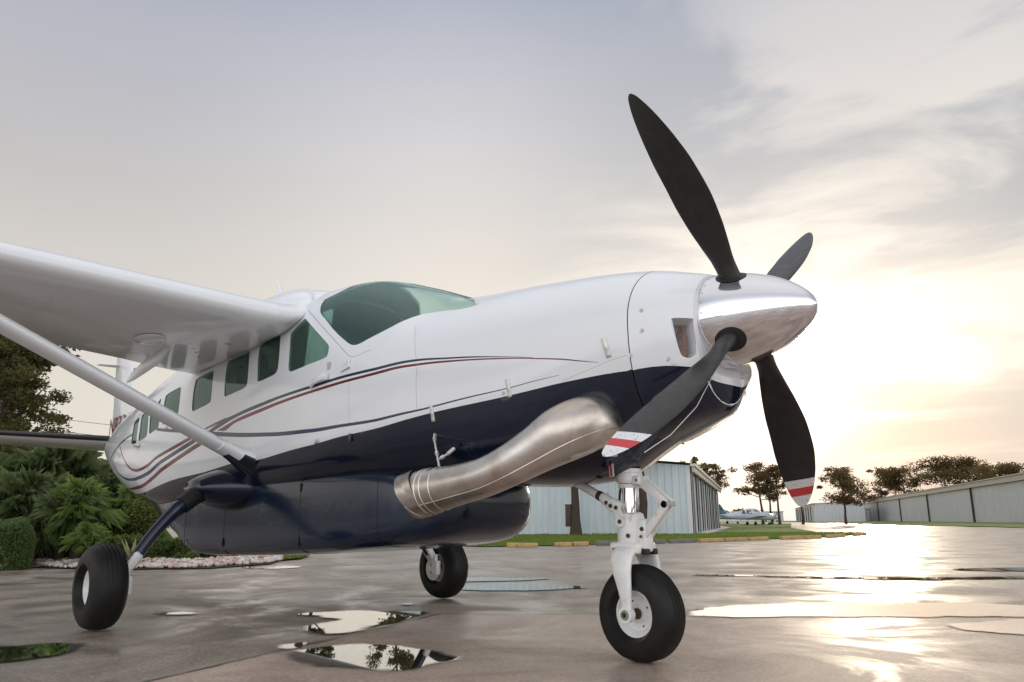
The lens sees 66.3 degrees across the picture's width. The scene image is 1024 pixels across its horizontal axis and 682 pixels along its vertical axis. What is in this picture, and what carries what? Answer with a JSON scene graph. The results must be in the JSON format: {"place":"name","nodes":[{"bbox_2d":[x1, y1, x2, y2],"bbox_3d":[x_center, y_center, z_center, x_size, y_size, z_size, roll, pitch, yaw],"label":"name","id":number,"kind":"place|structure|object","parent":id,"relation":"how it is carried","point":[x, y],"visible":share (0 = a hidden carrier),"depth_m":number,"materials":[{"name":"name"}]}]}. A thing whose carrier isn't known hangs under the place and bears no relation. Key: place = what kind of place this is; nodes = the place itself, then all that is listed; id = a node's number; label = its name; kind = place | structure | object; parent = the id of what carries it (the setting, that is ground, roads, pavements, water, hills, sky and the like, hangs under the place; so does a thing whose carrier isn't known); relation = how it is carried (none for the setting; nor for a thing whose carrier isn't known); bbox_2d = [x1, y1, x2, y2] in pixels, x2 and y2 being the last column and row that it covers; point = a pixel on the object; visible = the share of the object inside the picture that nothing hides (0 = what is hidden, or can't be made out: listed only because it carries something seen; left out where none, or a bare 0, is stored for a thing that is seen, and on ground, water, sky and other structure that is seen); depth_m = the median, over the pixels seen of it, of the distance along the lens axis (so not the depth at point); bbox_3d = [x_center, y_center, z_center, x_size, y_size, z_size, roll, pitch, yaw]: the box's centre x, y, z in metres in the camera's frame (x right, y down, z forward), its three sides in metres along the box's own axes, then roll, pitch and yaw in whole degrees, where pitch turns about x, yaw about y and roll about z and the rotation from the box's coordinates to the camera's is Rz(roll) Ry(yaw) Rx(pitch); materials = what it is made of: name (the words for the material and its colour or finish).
{"place":"outdoors","nodes":[
{"label":"outdoors","id":0,"kind":"place"},
{"bbox_2d":[0,520,1023,681],"bbox_3d":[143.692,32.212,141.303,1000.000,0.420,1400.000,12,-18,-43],"label":"tarmac","id":1,"kind":"structure","parent":0,"point":[240,612],"depth_m":9.92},
{"bbox_2d":[0,519,35,570],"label":"hedge","id":2,"kind":"object","parent":1,"relation":"on","point":[27,536],"visible":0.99,"depth_m":14.94,"materials":[{"name":"green plant"}]},
{"bbox_2d":[0,643,81,661],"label":"puddle","id":3,"kind":"object","parent":1,"relation":"on","point":[8,653],"visible":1,"depth_m":5.25,"materials":[{"name":"clear liquid"}]},
{"bbox_2d":[94,457,115,478],"bbox_3d":[-19.640,7.516,36.724,4.752,4.098,4.466,12,-18,-43],"label":"leafy tree","id":4,"kind":"object","parent":1,"relation":"on","point":[111,471],"visible":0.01,"depth_m":37.21,"materials":[{"name":"green plant"}]},
{"bbox_2d":[37,549,274,568],"bbox_3d":[-13.290,6.817,25.577,23.674,0.001,15.179,-7,-15,26],"label":"garden bed","id":5,"kind":"object","parent":1,"relation":"on","point":[228,565],"visible":0.01,"depth_m":15.30,"materials":[{"name":"stone"}]},
{"bbox_2d":[0,462,71,557],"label":"fan palm","id":6,"kind":"object","parent":5,"relation":"on","point":[18,489],"visible":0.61,"depth_m":16.93,"materials":[{"name":"green plant"}]},
{"bbox_2d":[0,334,76,457],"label":"leafy tree","id":7,"kind":"object","parent":5,"relation":"on","point":[13,365],"visible":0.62,"depth_m":22.26,"materials":[{"name":"green plant"}]},
{"bbox_2d":[0,345,80,416],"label":"leafy tree","id":8,"kind":"object","parent":5,"relation":"on","point":[38,361],"visible":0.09,"depth_m":26.35,"materials":[{"name":"green plant"}]},
{"bbox_2d":[35,545,53,558],"bbox_3d":[-10.705,4.614,18.015,1.297,0.993,1.280,-1,-13,4],"label":"shrub","id":9,"kind":"object","parent":5,"relation":"on","point":[42,555],"visible":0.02,"depth_m":17.90,"materials":[{"name":"green plant"}]},
{"bbox_2d":[0,446,112,557],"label":"fan palm","id":10,"kind":"object","parent":5,"relation":"on","point":[78,463],"visible":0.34,"depth_m":18.39,"materials":[{"name":"green plant"}]},
{"bbox_2d":[7,487,113,560],"bbox_3d":[-9.478,3.859,16.528,2.091,1.802,1.932,12,-18,-43],"label":"fan palm","id":11,"kind":"object","parent":5,"relation":"on","point":[46,505],"visible":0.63,"depth_m":16.27,"materials":[{"name":"green plant"}]},
{"bbox_2d":[50,543,83,557],"bbox_3d":[-9.512,4.647,17.529,1.512,0.791,1.534,5,-14,-21],"label":"shrub","id":12,"kind":"object","parent":5,"relation":"on","point":[66,553],"visible":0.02,"depth_m":17.35,"materials":[{"name":"green plant"}]},
{"bbox_2d":[27,473,132,558],"bbox_3d":[-9.208,3.827,16.812,1.902,1.985,1.869,12,-18,-43],"label":"fan palm","id":13,"kind":"object","parent":5,"relation":"on","point":[116,517],"visible":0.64,"depth_m":16.52,"materials":[{"name":"green plant"}]},
{"bbox_2d":[58,521,111,554],"bbox_3d":[-8.469,4.066,15.627,1.031,0.979,1.002,12,-18,-43],"label":"fan palm","id":14,"kind":"object","parent":5,"relation":"on","point":[84,533],"visible":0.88,"depth_m":15.51,"materials":[{"name":"green plant"}]},
{"bbox_2d":[81,473,123,529],"bbox_3d":[-9.879,4.197,18.697,2.200,2.120,2.080,12,-18,-43],"label":"fan palm","id":15,"kind":"object","parent":5,"relation":"on","point":[110,482],"visible":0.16,"depth_m":18.57,"materials":[{"name":"green plant"}]},
{"bbox_2d":[95,533,142,557],"bbox_3d":[-7.686,4.079,15.183,0.979,0.698,0.974,2,-13,-9],"label":"shrub","id":16,"kind":"object","parent":5,"relation":"on","point":[116,540],"visible":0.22,"depth_m":15.22,"materials":[{"name":"green plant"}]},
{"bbox_2d":[121,538,135,556],"bbox_3d":[-7.306,4.057,15.020,0.848,0.634,0.735,12,-18,-43],"label":"spiky plant","id":17,"kind":"object","parent":5,"relation":"on","point":[126,548],"visible":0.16,"depth_m":14.93,"materials":[{"name":"green plant"}]},
{"bbox_2d":[110,496,160,535],"bbox_3d":[-8.283,4.110,17.254,1.221,1.508,0.884,-3,-13,13],"label":"flowering shrub","id":18,"kind":"object","parent":5,"relation":"on","point":[147,516],"visible":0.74,"depth_m":17.26,"materials":[{"name":"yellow plant"}]},
{"bbox_2d":[108,484,173,539],"bbox_3d":[-8.624,4.131,18.202,2.095,2.011,1.842,12,-18,-43],"label":"fan palm","id":19,"kind":"object","parent":5,"relation":"on","point":[122,499],"visible":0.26,"depth_m":17.82,"materials":[{"name":"plant"}]},
{"bbox_2d":[33,555,283,567],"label":"pebbles","id":20,"kind":"object","parent":5,"relation":"on","point":[156,562],"visible":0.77,"depth_m":15.72,"materials":[{"name":"gravel"}]},
{"bbox_2d":[143,537,180,557],"bbox_3d":[-7.625,4.602,17.173,1.127,0.626,1.096,5,-14,-22],"label":"shrub","id":21,"kind":"object","parent":5,"relation":"on","point":[163,547],"visible":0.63,"depth_m":16.85,"materials":[{"name":"green plant"}]},
{"bbox_2d":[171,540,216,558],"bbox_3d":[-6.770,4.480,16.660,1.066,0.602,0.973,12,-18,-43],"label":"shrub","id":22,"kind":"object","parent":5,"relation":"on","point":[183,551],"visible":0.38,"depth_m":16.49,"materials":[{"name":"green plant"}]},
{"bbox_2d":[155,612,193,613],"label":"puddle","id":23,"kind":"object","parent":1,"relation":"on","point":[175,613],"visible":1,"depth_m":7.37,"materials":[{"name":"clear liquid"}]},
{"bbox_2d":[243,566,300,568],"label":"puddle","id":24,"kind":"object","parent":1,"relation":"on","point":[270,567],"visible":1,"depth_m":14.99,"materials":[{"name":"clear liquid"}]},
{"bbox_2d":[278,642,305,648],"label":"puddle","id":25,"kind":"object","parent":1,"relation":"on","point":[293,645],"visible":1,"depth_m":5.38,"materials":[{"name":"clear liquid"}]},
{"bbox_2d":[299,610,426,632],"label":"puddle","id":26,"kind":"object","parent":1,"relation":"on","point":[353,620],"visible":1,"depth_m":6.86,"materials":[{"name":"clear liquid"}]},
{"bbox_2d":[0,94,817,662],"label":"turboprop airplane","id":27,"kind":"object","parent":1,"relation":"on","point":[378,416],"visible":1,"depth_m":5.65,"materials":[{"name":"white paint"}]},
{"bbox_2d":[466,577,548,580],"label":"puddle","id":28,"kind":"object","parent":1,"relation":"on","point":[487,579],"visible":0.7,"depth_m":11.46,"materials":[{"name":"clear liquid"}]},
{"bbox_2d":[506,543,537,546],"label":"kerb block","id":29,"kind":"structure","parent":1,"relation":"on","point":[522,544],"depth_m":26.22,"materials":[{"name":"yellow concrete"}]},
{"bbox_2d":[463,583,583,589],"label":"puddle","id":30,"kind":"object","parent":1,"relation":"on","point":[518,586],"visible":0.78,"depth_m":10.06,"materials":[{"name":"clear liquid"}]},
{"bbox_2d":[554,542,571,546],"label":"kerb block","id":31,"kind":"structure","parent":1,"relation":"on","point":[559,544],"depth_m":26.64,"materials":[{"name":"yellow concrete"}]},
{"bbox_2d":[572,541,588,545],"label":"kerb block","id":32,"kind":"structure","parent":1,"relation":"on","point":[582,543],"depth_m":26.95,"materials":[{"name":"yellow concrete"}]},
{"bbox_2d":[148,614,1023,681],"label":"concrete pad","id":33,"kind":"object","parent":1,"relation":"on","point":[522,648],"visible":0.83,"depth_m":4.97,"materials":[{"name":"grey concrete"}]},
{"bbox_2d":[290,644,456,669],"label":"puddle","id":34,"kind":"object","parent":33,"relation":"on","point":[382,657],"visible":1,"depth_m":4.91,"materials":[{"name":"clear liquid"}]},
{"bbox_2d":[142,613,983,681],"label":"pad joint","id":35,"kind":"object","parent":33,"relation":"on","point":[323,640],"visible":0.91,"depth_m":5.63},
{"bbox_2d":[946,619,1023,634],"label":"puddle","id":36,"kind":"object","parent":33,"relation":"on","point":[1013,626],"visible":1,"depth_m":6.10,"materials":[{"name":"clear liquid"}]},
{"bbox_2d":[595,541,617,545],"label":"kerb block","id":37,"kind":"structure","parent":1,"relation":"on","point":[599,543],"depth_m":27.46,"materials":[{"name":"grey concrete"}]},
{"bbox_2d":[519,461,724,534],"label":"hangar","id":38,"kind":"structure","parent":1,"relation":"on","point":[691,490],"depth_m":47.83,"materials":[{"name":"metal"}]},
{"bbox_2d":[565,504,570,526],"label":"utility box","id":39,"kind":"object","parent":38,"relation":"attached to","point":[568,515],"visible":1,"depth_m":45.78,"materials":[{"name":"metal"}]},
{"bbox_2d":[691,476,697,531],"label":"door leaf","id":40,"kind":"structure","parent":38,"relation":"in","point":[693,476],"depth_m":49.80,"materials":[{"name":"metal"}]},
{"bbox_2d":[696,478,702,530],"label":"door leaf","id":41,"kind":"structure","parent":38,"relation":"in","point":[696,478],"depth_m":54.35,"materials":[{"name":"metal"}]},
{"bbox_2d":[701,482,706,530],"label":"door leaf","id":42,"kind":"structure","parent":38,"relation":"in","point":[701,482],"depth_m":59.10,"materials":[{"name":"metal"}]},
{"bbox_2d":[706,488,710,527],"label":"door leaf","id":43,"kind":"structure","parent":38,"relation":"in","point":[708,488],"depth_m":64.16,"materials":[{"name":"metal"}]},
{"bbox_2d":[654,539,665,543],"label":"kerb block","id":44,"kind":"structure","parent":1,"relation":"on","point":[659,541],"depth_m":29.18,"materials":[{"name":"grey concrete"}]},
{"bbox_2d":[668,539,695,542],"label":"kerb block","id":45,"kind":"structure","parent":1,"relation":"on","point":[681,540],"depth_m":29.87,"materials":[{"name":"grey concrete"}]},
{"bbox_2d":[680,456,711,475],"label":"pine tree","id":46,"kind":"object","parent":1,"relation":"on","point":[694,459],"visible":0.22,"depth_m":91.40,"materials":[{"name":"green plant"}]},
{"bbox_2d":[698,538,723,541],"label":"kerb block","id":47,"kind":"structure","parent":1,"relation":"on","point":[710,539],"depth_m":30.89,"materials":[{"name":"yellow concrete"}]},
{"bbox_2d":[700,463,737,524],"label":"pine tree","id":48,"kind":"object","parent":1,"relation":"on","point":[718,477],"visible":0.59,"depth_m":80.63,"materials":[{"name":"green plant"}]},
{"bbox_2d":[724,537,747,540],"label":"kerb block","id":49,"kind":"structure","parent":1,"relation":"on","point":[737,539],"depth_m":31.87,"materials":[{"name":"yellow concrete"}]},
{"bbox_2d":[747,536,768,540],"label":"kerb block","id":50,"kind":"structure","parent":1,"relation":"on","point":[758,538],"depth_m":32.69,"materials":[{"name":"yellow concrete"}]},
{"bbox_2d":[780,535,803,539],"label":"kerb block","id":51,"kind":"structure","parent":1,"relation":"on","point":[790,537],"depth_m":34.18,"materials":[{"name":"yellow concrete"}]},
{"bbox_2d":[801,485,823,523],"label":"pine tree","id":52,"kind":"object","parent":1,"relation":"on","point":[818,487],"visible":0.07,"depth_m":111.64,"materials":[{"name":"plant"}]},
{"bbox_2d":[804,535,821,538],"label":"kerb block","id":53,"kind":"structure","parent":1,"relation":"on","point":[811,536],"depth_m":35.23,"materials":[{"name":"yellow concrete"}]},
{"bbox_2d":[825,534,845,537],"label":"kerb block","id":54,"kind":"structure","parent":1,"relation":"on","point":[834,535],"depth_m":37.03,"materials":[{"name":"yellow concrete"}]},
{"bbox_2d":[818,465,882,523],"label":"pine tree","id":55,"kind":"object","parent":1,"relation":"on","point":[842,477],"visible":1,"depth_m":105.61,"materials":[{"name":"green plant"}]},
{"bbox_2d":[690,601,1023,616],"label":"puddle","id":56,"kind":"object","parent":1,"relation":"on","point":[861,609],"visible":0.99,"depth_m":7.26,"materials":[{"name":"clear liquid"}]},
{"bbox_2d":[694,574,1023,579],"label":"puddle","id":57,"kind":"object","parent":1,"relation":"on","point":[944,578],"visible":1,"depth_m":11.21,"materials":[{"name":"clear liquid"}]},
{"bbox_2d":[852,532,866,535],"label":"kerb block","id":58,"kind":"structure","parent":1,"relation":"on","point":[859,534],"depth_m":40.76,"materials":[{"name":"yellow concrete"}]},
{"bbox_2d":[953,567,1023,570],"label":"puddle","id":59,"kind":"object","parent":1,"relation":"on","point":[1004,569],"visible":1,"depth_m":12.94,"materials":[{"name":"clear liquid"}]},
{"bbox_2d":[0,0,1023,519],"label":"sky","id":60,"kind":"structure","parent":0,"point":[470,148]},
{"bbox_2d":[173,531,860,545],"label":"grass","id":61,"kind":"structure","parent":0,"point":[550,539],"depth_m":37.75,"materials":[{"name":"green plant"}]},
{"bbox_2d":[720,523,790,526],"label":"lawn","id":62,"kind":"structure","parent":0,"point":[757,525],"depth_m":101.26,"materials":[{"name":"green plant"}]},
{"bbox_2d":[720,510,740,523],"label":"airplane","id":63,"kind":"object","parent":62,"relation":"on","point":[727,512],"visible":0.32,"depth_m":124.41,"materials":[{"name":"paint"}]},
{"bbox_2d":[719,504,776,524],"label":"airplane","id":64,"kind":"object","parent":62,"relation":"on","point":[750,514],"visible":0.92,"depth_m":104.45,"materials":[{"name":"paint"}]},
{"bbox_2d":[730,462,787,523],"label":"pine tree","id":65,"kind":"object","parent":62,"relation":"on","point":[754,467],"visible":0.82,"depth_m":109.53,"materials":[{"name":"green plant"}]},
{"bbox_2d":[753,470,781,523],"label":"pine tree","id":66,"kind":"object","parent":62,"relation":"on","point":[770,511],"visible":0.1,"depth_m":111.97,"materials":[{"name":"green plant"}]},
{"bbox_2d":[752,465,784,524],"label":"pine tree","id":67,"kind":"object","parent":62,"relation":"on","point":[763,490],"visible":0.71,"depth_m":107.73,"materials":[{"name":"green plant"}]},
{"bbox_2d":[718,527,814,532],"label":"lawn","id":68,"kind":"structure","parent":0,"point":[759,529],"depth_m":67.41,"materials":[{"name":"green plant"}]},
{"bbox_2d":[758,521,1023,527],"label":"lawn","id":69,"kind":"structure","parent":0,"point":[1005,524],"depth_m":78.32,"materials":[{"name":"green plant"}]},
{"bbox_2d":[720,511,783,521],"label":"building","id":70,"kind":"structure","parent":69,"relation":"on","point":[738,520],"depth_m":219.51,"materials":[{"name":"white"}]},
{"bbox_2d":[795,501,865,521],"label":"hangar","id":71,"kind":"structure","parent":69,"relation":"on","point":[822,512],"depth_m":145.49,"materials":[{"name":"grey metal"}]},
{"bbox_2d":[865,508,870,520],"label":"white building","id":72,"kind":"structure","parent":69,"relation":"on","point":[867,513],"depth_m":165.15,"materials":[{"name":"grey metal"}]},
{"bbox_2d":[858,467,900,501],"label":"pine tree","id":73,"kind":"object","parent":69,"relation":"on","point":[880,494],"visible":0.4,"depth_m":156.43,"materials":[{"name":"green plant"}]},
{"bbox_2d":[871,464,933,495],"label":"pine tree","id":74,"kind":"object","parent":69,"relation":"on","point":[893,482],"visible":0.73,"depth_m":146.32,"materials":[{"name":"green plant"}]},
{"bbox_2d":[899,455,986,486],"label":"pine tree","id":75,"kind":"object","parent":69,"relation":"on","point":[944,463],"visible":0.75,"depth_m":138.77,"materials":[{"name":"green plant"}]},
{"bbox_2d":[863,472,1023,521],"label":"hangar","id":76,"kind":"structure","parent":69,"relation":"on","point":[997,499],"depth_m":91.33,"materials":[{"name":"grey metal"}]},
{"bbox_2d":[865,502,879,520],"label":"door leaf","id":77,"kind":"structure","parent":76,"relation":"in","point":[873,506],"depth_m":160.64,"materials":[{"name":"grey metal"}]},
{"bbox_2d":[878,499,901,520],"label":"door leaf","id":78,"kind":"structure","parent":76,"relation":"in","point":[889,510],"depth_m":141.06,"materials":[{"name":"grey metal"}]},
{"bbox_2d":[900,495,929,521],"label":"door leaf","id":79,"kind":"structure","parent":76,"relation":"in","point":[913,509],"depth_m":118.65,"materials":[{"name":"grey metal"}]},
{"bbox_2d":[928,488,972,521],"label":"door leaf","id":80,"kind":"structure","parent":76,"relation":"in","point":[950,506],"depth_m":96.43,"materials":[{"name":"grey metal"}]},
{"bbox_2d":[971,480,1023,521],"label":"door leaf","id":81,"kind":"structure","parent":76,"relation":"in","point":[1003,502],"depth_m":77.09,"materials":[{"name":"grey metal"}]},
{"bbox_2d":[930,456,995,482],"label":"pine tree","id":82,"kind":"object","parent":69,"relation":"on","point":[962,470],"visible":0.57,"depth_m":134.60,"materials":[{"name":"green plant"}]},
{"bbox_2d":[968,461,1023,478],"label":"pine tree","id":83,"kind":"object","parent":69,"relation":"on","point":[1002,468],"visible":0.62,"depth_m":99.71,"materials":[{"name":"green plant"}]},
{"label":"lawn","id":84,"kind":"structure","parent":0,"visible":0},
{"bbox_2d":[231,554,309,559],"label":"grass","id":85,"kind":"structure","parent":84,"relation":"on","point":[291,556],"depth_m":18.29,"materials":[{"name":"green plant"}]},
{"label":"lawn","id":86,"kind":"structure","parent":0,"visible":0},
{"bbox_2d":[570,487,581,534],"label":"shade tree","id":87,"kind":"object","parent":86,"relation":"on","point":[575,528],"depth_m":45.58,"materials":[{"name":"brown plant"}]},
{"bbox_2d":[639,441,686,518],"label":"shade tree","id":88,"kind":"object","parent":86,"relation":"on","point":[643,505],"depth_m":44.61,"materials":[{"name":"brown plant"}]}
]}

